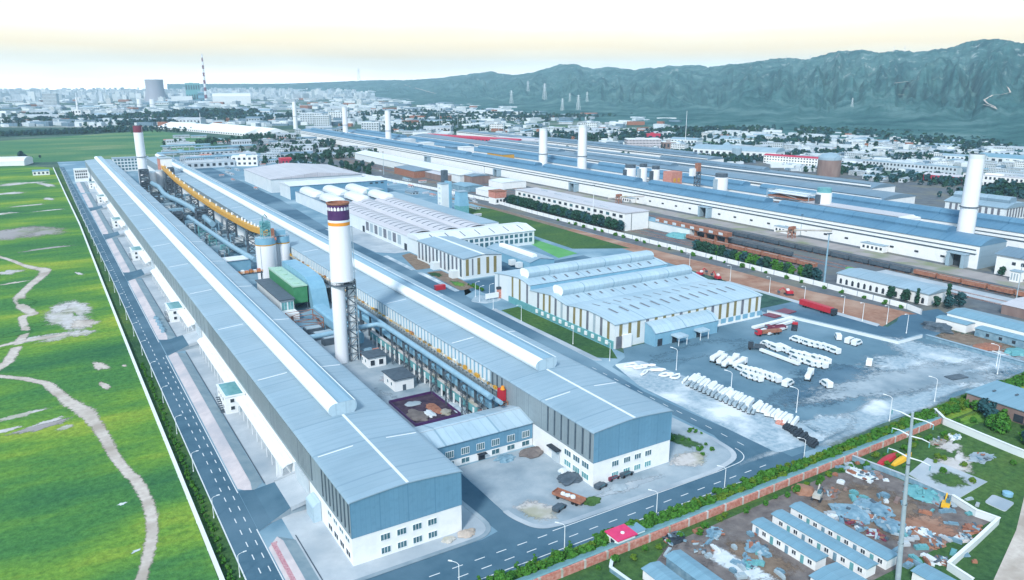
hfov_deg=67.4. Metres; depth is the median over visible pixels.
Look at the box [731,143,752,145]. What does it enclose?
flat roofed block
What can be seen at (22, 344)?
meadow
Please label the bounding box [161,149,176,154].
flat roofed block
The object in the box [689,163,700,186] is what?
transfer tower
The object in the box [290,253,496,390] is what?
walkway
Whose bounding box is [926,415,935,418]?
bush
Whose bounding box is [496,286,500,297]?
gate post
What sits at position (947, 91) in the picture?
mountains
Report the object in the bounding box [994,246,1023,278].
pump house
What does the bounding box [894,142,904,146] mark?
flat roofed block
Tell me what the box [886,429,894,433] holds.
bush
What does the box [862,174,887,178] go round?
storage hall
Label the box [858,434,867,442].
bush
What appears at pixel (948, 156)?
storage hall
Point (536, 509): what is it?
dust
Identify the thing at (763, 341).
van
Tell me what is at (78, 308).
bare ground
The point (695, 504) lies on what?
bush
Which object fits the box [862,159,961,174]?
factory block
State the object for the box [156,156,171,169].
head house
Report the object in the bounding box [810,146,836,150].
storage hall
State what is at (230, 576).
shrub
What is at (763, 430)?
gravel strip
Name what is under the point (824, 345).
van
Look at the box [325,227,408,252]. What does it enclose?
works floor
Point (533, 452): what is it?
rubble heap
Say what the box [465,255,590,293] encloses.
works road
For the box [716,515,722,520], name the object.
bush
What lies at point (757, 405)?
precast beam
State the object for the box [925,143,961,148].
storage hall
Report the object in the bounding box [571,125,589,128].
flat roofed block
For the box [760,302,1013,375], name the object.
crossing road
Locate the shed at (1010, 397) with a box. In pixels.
[965,380,1023,424]
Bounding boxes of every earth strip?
[452,198,572,229]
[568,229,914,325]
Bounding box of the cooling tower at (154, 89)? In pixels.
[144,79,166,100]
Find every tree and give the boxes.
[344,161,349,169]
[365,167,371,174]
[508,194,513,203]
[513,195,518,204]
[514,561,519,571]
[518,196,523,206]
[527,198,532,207]
[532,200,539,209]
[537,202,542,211]
[542,203,548,211]
[549,205,554,213]
[553,204,559,214]
[559,207,564,215]
[570,210,574,220]
[574,210,580,221]
[580,211,586,220]
[591,214,597,224]
[597,214,604,224]
[597,217,604,227]
[604,216,611,228]
[611,219,618,230]
[616,220,624,231]
[691,239,699,249]
[695,241,702,250]
[699,241,706,251]
[703,242,710,252]
[709,244,717,254]
[717,245,726,256]
[729,249,737,259]
[735,252,740,260]
[739,252,747,262]
[744,253,753,263]
[753,256,760,265]
[756,258,762,266]
[762,255,771,267]
[770,259,778,267]
[776,262,783,270]
[782,262,790,272]
[786,265,796,274]
[797,265,802,274]
[801,263,812,277]
[810,267,817,279]
[813,269,822,280]
[886,286,895,296]
[900,289,911,301]
[914,288,920,303]
[932,295,941,307]
[943,294,955,308]
[944,283,952,300]
[954,291,966,306]
[977,398,989,414]
[982,402,998,417]
[985,414,995,420]
[985,417,993,427]
[996,408,1011,424]
[997,266,1006,274]
[1018,429,1023,441]
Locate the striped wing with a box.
[417,236,502,279]
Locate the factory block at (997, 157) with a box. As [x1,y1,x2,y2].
[979,152,1023,161]
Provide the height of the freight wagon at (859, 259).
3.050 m
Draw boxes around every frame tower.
[138,169,150,191]
[152,194,160,202]
[164,167,176,192]
[171,211,184,224]
[194,207,208,225]
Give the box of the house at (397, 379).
[382,366,415,391]
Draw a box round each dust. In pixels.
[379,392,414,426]
[513,501,556,519]
[596,476,658,496]
[649,339,746,363]
[669,452,704,466]
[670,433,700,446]
[764,364,904,407]
[767,376,987,454]
[784,359,1010,404]
[799,415,857,435]
[856,344,1023,388]
[885,337,996,372]
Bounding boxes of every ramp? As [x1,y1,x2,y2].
[89,203,108,210]
[103,229,126,239]
[123,265,152,280]
[159,329,199,355]
[238,471,307,531]
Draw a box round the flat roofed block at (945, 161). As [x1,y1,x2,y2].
[937,159,951,165]
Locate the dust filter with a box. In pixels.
[268,266,307,308]
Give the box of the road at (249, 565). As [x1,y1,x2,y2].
[59,167,281,579]
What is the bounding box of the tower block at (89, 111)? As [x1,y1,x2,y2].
[85,109,93,113]
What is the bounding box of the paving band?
[271,541,295,579]
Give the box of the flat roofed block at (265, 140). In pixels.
[259,138,272,143]
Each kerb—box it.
[142,279,176,336]
[186,352,264,482]
[295,535,322,579]
[355,500,490,579]
[503,436,736,527]
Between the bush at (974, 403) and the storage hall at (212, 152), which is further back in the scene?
the storage hall at (212, 152)
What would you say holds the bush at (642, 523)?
on the hedge strip at (952, 415)
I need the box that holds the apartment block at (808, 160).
[763,153,817,165]
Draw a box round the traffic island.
[471,295,500,302]
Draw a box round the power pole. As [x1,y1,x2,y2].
[887,409,933,579]
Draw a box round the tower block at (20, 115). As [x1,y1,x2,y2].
[17,113,25,117]
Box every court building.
[400,138,415,142]
[418,142,434,145]
[445,145,457,149]
[457,146,473,152]
[487,152,513,157]
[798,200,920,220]
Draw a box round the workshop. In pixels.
[295,183,534,254]
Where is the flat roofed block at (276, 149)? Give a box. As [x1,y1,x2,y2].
[270,147,289,152]
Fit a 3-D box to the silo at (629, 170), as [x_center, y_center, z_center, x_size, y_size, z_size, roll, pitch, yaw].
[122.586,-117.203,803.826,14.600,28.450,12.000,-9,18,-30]
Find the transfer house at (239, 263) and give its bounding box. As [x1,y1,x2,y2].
[222,255,250,272]
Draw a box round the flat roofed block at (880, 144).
[878,141,891,146]
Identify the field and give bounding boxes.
[0,130,215,161]
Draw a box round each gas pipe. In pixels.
[150,181,215,228]
[187,215,256,261]
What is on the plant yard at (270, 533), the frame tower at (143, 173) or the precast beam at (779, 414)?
the frame tower at (143, 173)
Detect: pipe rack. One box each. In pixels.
[157,149,238,157]
[160,143,209,150]
[186,153,250,159]
[194,144,255,150]
[766,188,815,203]
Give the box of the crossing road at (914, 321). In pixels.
[888,309,946,337]
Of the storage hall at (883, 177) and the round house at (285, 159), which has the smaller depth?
the storage hall at (883, 177)
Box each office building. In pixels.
[111,156,148,171]
[413,404,532,465]
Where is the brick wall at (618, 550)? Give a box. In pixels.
[533,418,941,579]
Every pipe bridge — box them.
[154,194,189,202]
[167,206,206,210]
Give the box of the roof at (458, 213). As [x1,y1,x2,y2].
[387,192,498,225]
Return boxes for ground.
[0,90,1022,446]
[0,182,41,185]
[0,192,23,194]
[0,226,41,239]
[0,270,21,274]
[0,409,44,421]
[0,426,20,432]
[6,334,56,343]
[9,418,68,434]
[23,226,64,237]
[23,245,70,251]
[25,329,86,342]
[26,416,62,428]
[36,183,54,186]
[45,311,87,330]
[50,304,68,312]
[56,300,90,315]
[56,424,71,429]
[68,330,95,336]
[71,319,99,327]
[92,362,109,369]
[99,382,110,388]
[558,373,1023,579]
[662,542,713,566]
[710,548,773,579]
[726,540,802,579]
[811,479,925,542]
[896,515,958,543]
[935,440,961,452]
[936,331,1015,351]
[938,450,971,471]
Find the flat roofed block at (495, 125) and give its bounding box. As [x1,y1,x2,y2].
[489,122,504,130]
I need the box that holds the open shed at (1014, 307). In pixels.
[1001,297,1023,318]
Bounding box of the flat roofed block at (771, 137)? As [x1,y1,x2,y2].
[766,135,781,139]
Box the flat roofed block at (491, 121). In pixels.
[485,120,500,122]
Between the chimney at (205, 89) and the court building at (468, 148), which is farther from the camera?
the chimney at (205, 89)
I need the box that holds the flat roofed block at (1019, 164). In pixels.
[1014,160,1023,167]
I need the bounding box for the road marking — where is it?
[60,169,764,579]
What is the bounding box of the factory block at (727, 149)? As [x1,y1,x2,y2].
[693,144,784,156]
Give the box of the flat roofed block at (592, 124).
[581,121,598,127]
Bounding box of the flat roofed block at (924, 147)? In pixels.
[917,145,929,150]
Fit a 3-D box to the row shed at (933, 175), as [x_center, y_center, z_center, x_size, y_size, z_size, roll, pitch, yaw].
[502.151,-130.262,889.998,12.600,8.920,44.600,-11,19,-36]
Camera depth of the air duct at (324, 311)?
355.73 m
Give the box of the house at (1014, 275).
[1009,269,1023,282]
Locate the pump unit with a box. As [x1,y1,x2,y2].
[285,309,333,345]
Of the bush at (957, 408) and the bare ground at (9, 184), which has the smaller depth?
the bush at (957, 408)
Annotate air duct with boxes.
[282,259,329,308]
[313,304,363,345]
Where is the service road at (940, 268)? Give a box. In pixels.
[335,145,1023,288]
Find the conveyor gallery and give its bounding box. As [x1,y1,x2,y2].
[346,301,498,408]
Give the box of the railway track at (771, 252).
[333,157,1015,304]
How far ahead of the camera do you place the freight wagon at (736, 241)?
541.44 m
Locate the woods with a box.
[0,107,1023,198]
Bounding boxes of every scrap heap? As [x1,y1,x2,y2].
[662,531,686,545]
[688,540,714,554]
[706,526,724,539]
[741,559,757,569]
[744,539,771,557]
[775,420,783,425]
[821,487,840,499]
[828,503,870,524]
[840,515,863,527]
[845,467,878,481]
[853,497,895,518]
[864,510,878,521]
[865,527,888,541]
[870,470,883,478]
[874,517,909,533]
[902,484,942,503]
[909,526,935,537]
[920,321,953,334]
[921,535,946,549]
[929,436,946,445]
[931,494,957,507]
[933,554,947,565]
[948,433,961,440]
[956,532,972,542]
[962,522,982,534]
[968,452,995,463]
[972,342,1001,350]
[1004,347,1023,355]
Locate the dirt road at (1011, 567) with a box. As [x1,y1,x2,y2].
[994,500,1023,579]
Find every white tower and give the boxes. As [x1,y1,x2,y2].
[42,93,59,104]
[72,109,82,114]
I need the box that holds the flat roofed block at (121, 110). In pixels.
[108,108,125,112]
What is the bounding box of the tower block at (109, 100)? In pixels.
[106,98,112,103]
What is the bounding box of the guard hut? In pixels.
[605,522,645,546]
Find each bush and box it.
[486,575,495,579]
[494,569,506,579]
[505,573,515,579]
[506,570,514,574]
[515,566,523,577]
[519,568,530,575]
[523,563,537,574]
[525,560,535,565]
[536,561,548,569]
[545,557,558,566]
[552,549,565,558]
[554,554,565,561]
[562,546,572,556]
[566,549,578,562]
[575,546,586,554]
[583,496,600,505]
[584,544,595,551]
[594,537,608,547]
[604,533,609,543]
[609,554,619,561]
[624,521,634,525]
[630,553,637,560]
[640,520,646,527]
[643,514,652,520]
[645,520,653,528]
[652,515,660,524]
[655,543,662,548]
[659,512,668,518]
[669,511,681,519]
[672,505,683,512]
[680,505,688,514]
[687,506,694,511]
[689,500,699,509]
[696,528,703,535]
[699,498,705,506]
[700,521,709,528]
[704,495,716,503]
[711,487,720,493]
[715,493,726,501]
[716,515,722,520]
[717,487,728,493]
[733,483,742,493]
[737,486,745,491]
[739,476,748,481]
[743,481,753,489]
[749,477,755,483]
[753,474,762,481]
[755,478,765,484]
[761,471,769,478]
[765,468,776,478]
[777,470,786,476]
[778,465,788,471]
[789,467,797,472]
[792,484,800,492]
[794,463,804,469]
[802,457,809,463]
[809,454,816,460]
[815,451,824,458]
[817,475,824,481]
[825,470,832,476]
[826,451,834,457]
[833,450,842,455]
[844,440,855,445]
[844,446,852,450]
[854,441,862,445]
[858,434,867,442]
[871,434,878,440]
[871,451,879,457]
[879,427,885,433]
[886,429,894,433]
[900,444,907,450]
[902,421,909,427]
[914,413,923,419]
[920,410,929,416]
[923,435,932,440]
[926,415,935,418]
[934,453,940,458]
[939,408,948,414]
[939,467,947,472]
[940,430,947,435]
[951,404,960,412]
[959,461,967,466]
[964,401,970,407]
[969,477,976,483]
[970,416,977,422]
[971,400,980,410]
[990,418,1011,433]
[1004,379,1013,383]
[1009,459,1017,464]
[1012,375,1020,380]
[1013,380,1021,386]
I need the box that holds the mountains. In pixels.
[167,39,1023,151]
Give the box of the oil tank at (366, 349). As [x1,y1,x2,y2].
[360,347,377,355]
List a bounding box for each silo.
[145,171,156,190]
[154,170,165,191]
[254,234,277,278]
[275,233,290,266]
[623,164,635,176]
[637,163,646,181]
[649,165,659,180]
[713,172,727,190]
[815,187,831,206]
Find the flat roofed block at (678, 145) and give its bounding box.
[671,142,688,149]
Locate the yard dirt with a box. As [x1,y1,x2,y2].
[643,470,988,579]
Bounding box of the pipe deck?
[237,268,262,278]
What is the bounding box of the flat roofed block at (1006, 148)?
[993,146,1014,150]
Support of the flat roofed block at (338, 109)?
on the ground at (768, 300)
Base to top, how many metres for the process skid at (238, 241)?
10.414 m
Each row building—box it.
[172,134,189,137]
[179,157,203,162]
[191,135,206,137]
[259,159,276,163]
[331,152,353,156]
[402,130,425,133]
[469,204,479,208]
[559,121,572,123]
[898,176,913,182]
[1006,167,1023,169]
[1009,170,1023,172]
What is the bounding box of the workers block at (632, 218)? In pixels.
[515,187,649,230]
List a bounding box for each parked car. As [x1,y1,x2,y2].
[552,503,566,512]
[594,481,607,489]
[608,475,619,481]
[619,470,633,478]
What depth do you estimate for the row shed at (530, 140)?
1407.40 m
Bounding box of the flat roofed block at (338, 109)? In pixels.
[334,107,348,110]
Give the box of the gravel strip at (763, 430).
[615,361,823,451]
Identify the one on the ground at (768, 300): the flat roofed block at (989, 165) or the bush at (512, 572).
the flat roofed block at (989, 165)
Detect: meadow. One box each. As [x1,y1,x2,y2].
[0,166,217,579]
[1,339,44,349]
[2,330,32,337]
[17,298,36,304]
[28,321,50,326]
[929,472,969,486]
[958,411,995,426]
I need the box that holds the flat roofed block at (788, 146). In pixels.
[784,144,801,149]
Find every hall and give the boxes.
[0,156,32,165]
[5,99,25,102]
[26,110,57,112]
[26,114,57,117]
[32,169,49,175]
[44,105,63,106]
[82,106,102,108]
[85,156,462,565]
[94,113,126,115]
[146,154,673,486]
[155,101,170,104]
[158,122,263,135]
[166,139,185,142]
[166,142,194,147]
[172,117,205,123]
[183,158,234,168]
[184,150,198,153]
[187,107,206,109]
[200,148,236,154]
[211,123,288,134]
[222,152,256,157]
[230,139,251,144]
[231,154,258,165]
[243,109,272,112]
[246,117,265,121]
[274,133,295,137]
[280,151,312,157]
[285,146,312,150]
[289,144,318,148]
[296,108,305,112]
[296,137,316,139]
[300,112,323,123]
[301,128,1006,268]
[305,125,331,128]
[314,114,331,125]
[318,147,342,151]
[328,111,348,119]
[348,129,1023,247]
[349,112,357,115]
[361,121,379,130]
[405,189,418,194]
[411,134,914,203]
[423,126,452,130]
[456,130,723,161]
[486,243,554,267]
[490,139,895,191]
[494,250,762,348]
[564,128,600,131]
[574,130,600,133]
[624,137,660,147]
[661,140,676,148]
[671,137,702,142]
[712,135,737,137]
[713,137,743,140]
[753,134,777,135]
[754,144,769,146]
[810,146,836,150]
[842,158,865,162]
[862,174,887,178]
[868,140,889,144]
[899,150,926,153]
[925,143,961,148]
[942,153,968,159]
[944,191,1023,217]
[996,172,1023,175]
[1000,151,1023,153]
[1009,146,1023,149]
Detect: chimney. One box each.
[133,125,147,182]
[137,99,142,106]
[149,99,154,106]
[201,54,207,99]
[292,102,297,128]
[326,200,359,363]
[342,106,347,132]
[385,110,391,139]
[538,128,547,164]
[577,124,586,169]
[956,153,985,233]
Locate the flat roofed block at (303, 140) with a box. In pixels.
[296,139,317,143]
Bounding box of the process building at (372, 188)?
[366,187,384,193]
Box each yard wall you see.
[609,559,630,579]
[767,310,922,343]
[852,455,951,497]
[925,334,1023,365]
[934,408,1023,457]
[946,494,1000,579]
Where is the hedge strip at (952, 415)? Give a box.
[513,386,1023,579]
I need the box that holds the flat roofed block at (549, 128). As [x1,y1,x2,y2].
[542,126,563,131]
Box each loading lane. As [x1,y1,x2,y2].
[84,182,96,192]
[91,193,105,205]
[101,209,123,231]
[118,237,148,269]
[142,277,191,336]
[186,347,288,484]
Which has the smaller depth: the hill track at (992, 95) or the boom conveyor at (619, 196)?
the boom conveyor at (619, 196)
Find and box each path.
[0,256,51,368]
[0,333,66,346]
[0,375,158,579]
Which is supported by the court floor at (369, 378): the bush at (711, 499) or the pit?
the pit
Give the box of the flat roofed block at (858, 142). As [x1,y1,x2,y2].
[852,140,864,145]
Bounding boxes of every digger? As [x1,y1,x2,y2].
[696,268,707,275]
[710,271,721,279]
[777,287,793,295]
[811,484,822,502]
[939,493,951,508]
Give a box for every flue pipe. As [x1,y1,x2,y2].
[309,322,492,415]
[345,297,502,407]
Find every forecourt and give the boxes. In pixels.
[282,505,485,579]
[458,417,730,524]
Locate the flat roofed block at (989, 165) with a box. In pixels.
[984,162,997,167]
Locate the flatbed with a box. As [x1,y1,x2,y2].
[552,487,585,505]
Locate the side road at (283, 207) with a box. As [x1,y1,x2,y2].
[178,159,642,392]
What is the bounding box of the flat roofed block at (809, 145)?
[803,144,822,147]
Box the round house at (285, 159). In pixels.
[278,157,291,163]
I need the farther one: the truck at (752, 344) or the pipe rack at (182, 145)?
the pipe rack at (182, 145)
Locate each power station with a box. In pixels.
[171,96,192,100]
[185,83,199,99]
[198,91,204,100]
[212,93,250,103]
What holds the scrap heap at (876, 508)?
on the bare ground at (843, 497)
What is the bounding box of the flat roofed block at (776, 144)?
[760,141,783,147]
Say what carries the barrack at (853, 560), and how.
on the yard dirt
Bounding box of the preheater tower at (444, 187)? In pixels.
[437,170,451,207]
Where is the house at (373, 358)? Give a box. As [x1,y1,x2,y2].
[360,348,387,367]
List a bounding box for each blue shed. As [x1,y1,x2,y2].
[641,561,683,579]
[664,549,722,579]
[809,562,866,579]
[910,563,955,579]
[936,315,973,332]
[946,308,1023,335]
[974,325,1023,348]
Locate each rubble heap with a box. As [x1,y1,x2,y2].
[441,536,456,543]
[457,528,475,538]
[493,453,515,462]
[519,446,543,457]
[556,471,582,485]
[558,467,570,473]
[610,483,629,491]
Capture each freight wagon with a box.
[686,234,699,239]
[699,232,713,238]
[700,237,715,243]
[713,235,728,241]
[714,240,730,247]
[720,228,734,234]
[728,238,742,244]
[729,244,746,251]
[734,231,749,237]
[742,241,759,248]
[745,248,762,255]
[748,234,764,241]
[758,245,775,252]
[761,251,779,259]
[763,237,780,244]
[774,248,793,255]
[779,241,796,247]
[779,255,798,263]
[796,244,814,251]
[797,259,817,267]
[813,248,832,255]
[831,252,850,259]
[849,255,870,263]
[869,260,891,268]
[890,264,912,272]
[913,269,937,278]
[937,274,962,283]
[961,279,988,288]
[987,284,1015,294]
[1015,290,1023,296]
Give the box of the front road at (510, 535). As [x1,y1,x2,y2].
[366,391,804,579]
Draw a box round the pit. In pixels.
[389,391,460,426]
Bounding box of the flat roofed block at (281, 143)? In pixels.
[271,142,291,145]
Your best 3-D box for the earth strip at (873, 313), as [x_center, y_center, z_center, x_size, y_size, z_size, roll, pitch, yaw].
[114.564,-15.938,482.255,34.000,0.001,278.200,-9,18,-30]
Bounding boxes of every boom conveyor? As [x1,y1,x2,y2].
[608,194,644,203]
[776,226,832,237]
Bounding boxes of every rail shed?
[394,165,430,177]
[425,170,451,180]
[452,182,483,191]
[464,173,489,183]
[476,186,504,196]
[489,178,525,188]
[648,217,699,235]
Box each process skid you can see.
[148,186,158,194]
[183,193,191,202]
[183,204,194,216]
[186,220,197,233]
[204,228,217,242]
[214,229,221,236]
[218,223,229,233]
[218,246,229,256]
[230,234,244,246]
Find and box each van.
[734,364,747,370]
[740,370,750,378]
[748,371,758,380]
[752,367,761,372]
[756,373,763,381]
[759,368,765,375]
[760,340,769,347]
[764,370,768,379]
[766,372,773,381]
[768,343,781,351]
[770,373,781,382]
[781,378,793,387]
[783,346,790,352]
[786,349,797,354]
[789,335,801,342]
[789,353,803,361]
[800,338,812,346]
[800,351,811,357]
[801,355,808,363]
[806,357,816,366]
[811,340,816,347]
[811,353,818,359]
[814,359,820,367]
[816,341,821,348]
[816,354,826,359]
[817,359,828,368]
[819,378,832,387]
[820,342,826,350]
[822,344,835,352]
[824,356,831,363]
[827,347,841,354]
[834,332,841,339]
[844,336,854,343]
[851,338,862,345]
[866,358,872,366]
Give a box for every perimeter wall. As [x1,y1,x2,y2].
[53,167,224,579]
[362,174,921,314]
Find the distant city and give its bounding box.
[0,87,376,101]
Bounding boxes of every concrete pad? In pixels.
[909,458,986,497]
[985,495,1013,510]
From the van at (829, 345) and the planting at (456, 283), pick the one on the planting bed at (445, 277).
the planting at (456, 283)
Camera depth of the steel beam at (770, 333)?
352.00 m
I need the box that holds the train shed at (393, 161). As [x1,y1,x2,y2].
[355,150,485,181]
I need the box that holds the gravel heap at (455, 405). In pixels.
[447,399,469,414]
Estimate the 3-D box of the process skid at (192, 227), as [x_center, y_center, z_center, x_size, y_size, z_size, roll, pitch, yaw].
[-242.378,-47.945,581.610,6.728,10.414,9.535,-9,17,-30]
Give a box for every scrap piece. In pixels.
[663,547,671,555]
[692,527,701,533]
[704,538,712,544]
[704,552,712,558]
[710,544,720,552]
[729,567,736,573]
[730,558,745,566]
[731,544,737,549]
[734,572,747,579]
[737,563,745,570]
[746,530,754,536]
[755,559,764,566]
[774,569,785,579]
[823,510,835,514]
[827,513,837,518]
[836,479,844,484]
[839,516,844,524]
[847,469,856,474]
[849,489,858,495]
[849,494,856,501]
[855,526,863,531]
[863,466,871,470]
[879,491,889,497]
[893,496,900,503]
[897,540,910,546]
[902,561,913,568]
[904,536,914,541]
[908,554,922,562]
[911,535,919,539]
[913,544,928,549]
[913,560,921,565]
[918,509,932,515]
[920,552,934,561]
[922,556,930,565]
[938,507,952,513]
[938,534,952,542]
[943,521,958,525]
[948,536,962,544]
[950,548,956,555]
[964,497,973,500]
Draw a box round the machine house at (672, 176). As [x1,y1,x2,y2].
[663,170,681,183]
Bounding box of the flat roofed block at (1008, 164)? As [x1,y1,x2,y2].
[998,161,1013,166]
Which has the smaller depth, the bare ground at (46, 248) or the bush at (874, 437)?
the bush at (874, 437)
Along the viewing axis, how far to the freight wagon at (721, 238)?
552.56 m
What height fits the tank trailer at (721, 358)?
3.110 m
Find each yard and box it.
[58,153,830,579]
[227,138,1023,333]
[402,134,1023,271]
[613,315,1023,455]
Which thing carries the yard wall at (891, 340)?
on the crossing road at (825, 317)
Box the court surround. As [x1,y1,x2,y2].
[526,238,586,260]
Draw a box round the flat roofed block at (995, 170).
[988,167,1009,172]
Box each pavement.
[384,256,415,269]
[419,272,458,290]
[492,309,600,359]
[726,281,879,325]
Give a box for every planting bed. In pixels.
[402,253,429,269]
[427,271,472,289]
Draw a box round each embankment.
[76,182,88,192]
[82,193,96,207]
[91,210,112,233]
[106,238,135,271]
[128,279,175,339]
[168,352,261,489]
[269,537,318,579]
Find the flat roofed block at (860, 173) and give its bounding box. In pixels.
[848,170,866,175]
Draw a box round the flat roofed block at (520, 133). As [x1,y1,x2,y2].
[515,131,532,136]
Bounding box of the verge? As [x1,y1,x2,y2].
[54,167,244,579]
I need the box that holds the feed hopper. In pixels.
[497,386,507,405]
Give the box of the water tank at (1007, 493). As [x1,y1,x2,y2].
[1002,490,1013,497]
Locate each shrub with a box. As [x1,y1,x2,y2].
[215,546,222,552]
[220,557,226,564]
[226,574,234,579]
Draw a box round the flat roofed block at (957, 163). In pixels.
[954,162,964,165]
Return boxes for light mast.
[823,233,831,281]
[1016,263,1023,297]
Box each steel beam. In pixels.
[751,316,794,328]
[759,348,800,364]
[761,320,794,329]
[767,326,787,334]
[799,431,807,440]
[809,438,817,447]
[812,441,818,448]
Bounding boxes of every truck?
[748,341,764,349]
[754,328,781,336]
[764,324,785,328]
[791,321,797,330]
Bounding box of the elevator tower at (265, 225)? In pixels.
[259,214,285,239]
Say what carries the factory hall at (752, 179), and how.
on the row yard at (924, 193)
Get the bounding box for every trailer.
[709,350,724,362]
[716,353,727,364]
[721,356,730,368]
[728,353,739,364]
[732,356,747,367]
[799,298,837,315]
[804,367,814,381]
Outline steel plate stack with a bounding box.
[763,308,795,317]
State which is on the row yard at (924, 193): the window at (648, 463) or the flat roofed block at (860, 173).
the flat roofed block at (860, 173)
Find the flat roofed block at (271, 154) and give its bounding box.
[261,152,280,158]
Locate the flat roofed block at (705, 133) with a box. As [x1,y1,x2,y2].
[701,131,713,137]
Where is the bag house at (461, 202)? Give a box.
[454,190,468,212]
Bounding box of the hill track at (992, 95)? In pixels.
[983,87,1010,108]
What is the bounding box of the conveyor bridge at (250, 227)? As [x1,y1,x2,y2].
[161,164,269,255]
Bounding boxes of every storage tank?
[732,145,741,155]
[816,152,841,176]
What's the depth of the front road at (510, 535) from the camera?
198.60 m
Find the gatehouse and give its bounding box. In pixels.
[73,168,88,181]
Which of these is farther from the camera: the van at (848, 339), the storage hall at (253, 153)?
the storage hall at (253, 153)
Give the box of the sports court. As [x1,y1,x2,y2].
[532,239,576,257]
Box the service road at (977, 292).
[876,270,1012,304]
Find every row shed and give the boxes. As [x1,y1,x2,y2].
[428,133,494,140]
[481,136,521,140]
[496,136,538,142]
[923,172,962,183]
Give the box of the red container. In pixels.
[434,284,445,290]
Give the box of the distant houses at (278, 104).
[0,96,1023,173]
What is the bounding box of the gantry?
[655,217,731,242]
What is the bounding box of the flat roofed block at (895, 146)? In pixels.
[883,143,898,149]
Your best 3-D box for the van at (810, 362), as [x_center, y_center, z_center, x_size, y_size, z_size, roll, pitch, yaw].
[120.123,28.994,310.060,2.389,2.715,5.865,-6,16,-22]
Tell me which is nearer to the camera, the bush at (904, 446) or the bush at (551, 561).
the bush at (551, 561)
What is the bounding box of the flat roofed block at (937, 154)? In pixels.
[928,152,943,157]
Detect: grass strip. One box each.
[469,207,627,248]
[502,307,616,358]
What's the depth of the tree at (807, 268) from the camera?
442.32 m
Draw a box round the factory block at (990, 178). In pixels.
[962,173,1023,184]
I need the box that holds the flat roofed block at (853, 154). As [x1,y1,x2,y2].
[844,152,870,157]
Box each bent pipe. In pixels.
[624,362,637,367]
[633,365,647,368]
[640,369,648,375]
[649,368,665,370]
[658,372,673,376]
[669,373,680,378]
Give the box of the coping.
[515,417,940,579]
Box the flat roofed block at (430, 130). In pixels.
[426,129,434,132]
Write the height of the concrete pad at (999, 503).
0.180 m
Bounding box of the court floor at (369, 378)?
[310,328,480,412]
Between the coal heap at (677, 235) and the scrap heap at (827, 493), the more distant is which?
the coal heap at (677, 235)
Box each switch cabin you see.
[87,181,95,188]
[95,194,105,202]
[110,217,122,227]
[128,246,142,260]
[164,301,183,322]
[216,380,244,414]
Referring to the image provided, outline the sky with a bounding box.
[0,0,1023,89]
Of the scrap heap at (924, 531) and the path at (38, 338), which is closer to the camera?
the scrap heap at (924, 531)
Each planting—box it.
[428,272,440,276]
[450,281,464,286]
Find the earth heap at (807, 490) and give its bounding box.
[791,483,813,496]
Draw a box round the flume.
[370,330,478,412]
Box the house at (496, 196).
[488,189,506,204]
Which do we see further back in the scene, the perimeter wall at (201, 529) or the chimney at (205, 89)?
the chimney at (205, 89)
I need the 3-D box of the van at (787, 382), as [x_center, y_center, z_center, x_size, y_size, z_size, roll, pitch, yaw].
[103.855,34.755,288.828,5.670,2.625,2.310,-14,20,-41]
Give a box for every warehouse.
[244,163,361,192]
[279,176,387,199]
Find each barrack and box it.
[751,517,828,570]
[771,509,878,578]
[789,501,896,569]
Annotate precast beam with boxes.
[697,376,705,382]
[711,390,717,397]
[719,394,726,401]
[721,386,731,394]
[728,390,737,398]
[728,398,734,405]
[733,400,738,407]
[737,402,744,409]
[739,395,746,402]
[746,397,754,406]
[753,401,762,409]
[756,403,763,412]
[760,403,768,413]
[764,405,772,416]
[770,408,779,417]
[774,411,783,420]
[778,411,787,419]
[783,414,793,423]
[790,416,798,425]
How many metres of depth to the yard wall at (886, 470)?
221.81 m
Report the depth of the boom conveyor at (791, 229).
561.94 m
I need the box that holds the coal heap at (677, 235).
[666,232,686,238]
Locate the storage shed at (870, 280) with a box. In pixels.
[836,268,952,305]
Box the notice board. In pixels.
[485,292,498,300]
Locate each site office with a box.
[622,197,634,202]
[774,225,799,235]
[860,241,888,252]
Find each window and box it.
[281,302,286,310]
[288,301,293,309]
[328,521,332,532]
[334,530,338,541]
[340,538,344,550]
[346,547,350,559]
[380,532,390,541]
[381,545,390,554]
[397,527,406,535]
[397,540,406,548]
[412,522,421,530]
[413,535,422,543]
[428,517,436,526]
[428,530,436,538]
[445,450,453,458]
[461,446,468,454]
[461,456,469,463]
[477,442,484,450]
[491,448,499,454]
[492,438,499,446]
[507,434,514,441]
[507,444,514,450]
[522,430,528,437]
[522,440,529,446]
[564,448,570,457]
[564,458,570,468]
[573,454,579,463]
[573,464,579,474]
[581,470,588,480]
[582,460,588,469]
[612,459,618,466]
[623,456,630,463]
[634,452,640,459]
[634,463,640,470]
[644,460,650,467]
[645,449,651,456]
[857,566,862,573]
[877,557,882,564]
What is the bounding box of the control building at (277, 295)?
[255,278,299,319]
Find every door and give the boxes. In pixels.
[195,322,201,337]
[294,462,309,494]
[477,452,487,460]
[546,443,560,463]
[616,336,621,348]
[622,333,631,347]
[657,339,661,345]
[800,554,803,563]
[849,562,853,570]
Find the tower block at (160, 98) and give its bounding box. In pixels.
[158,96,165,100]
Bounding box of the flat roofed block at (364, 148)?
[355,146,373,151]

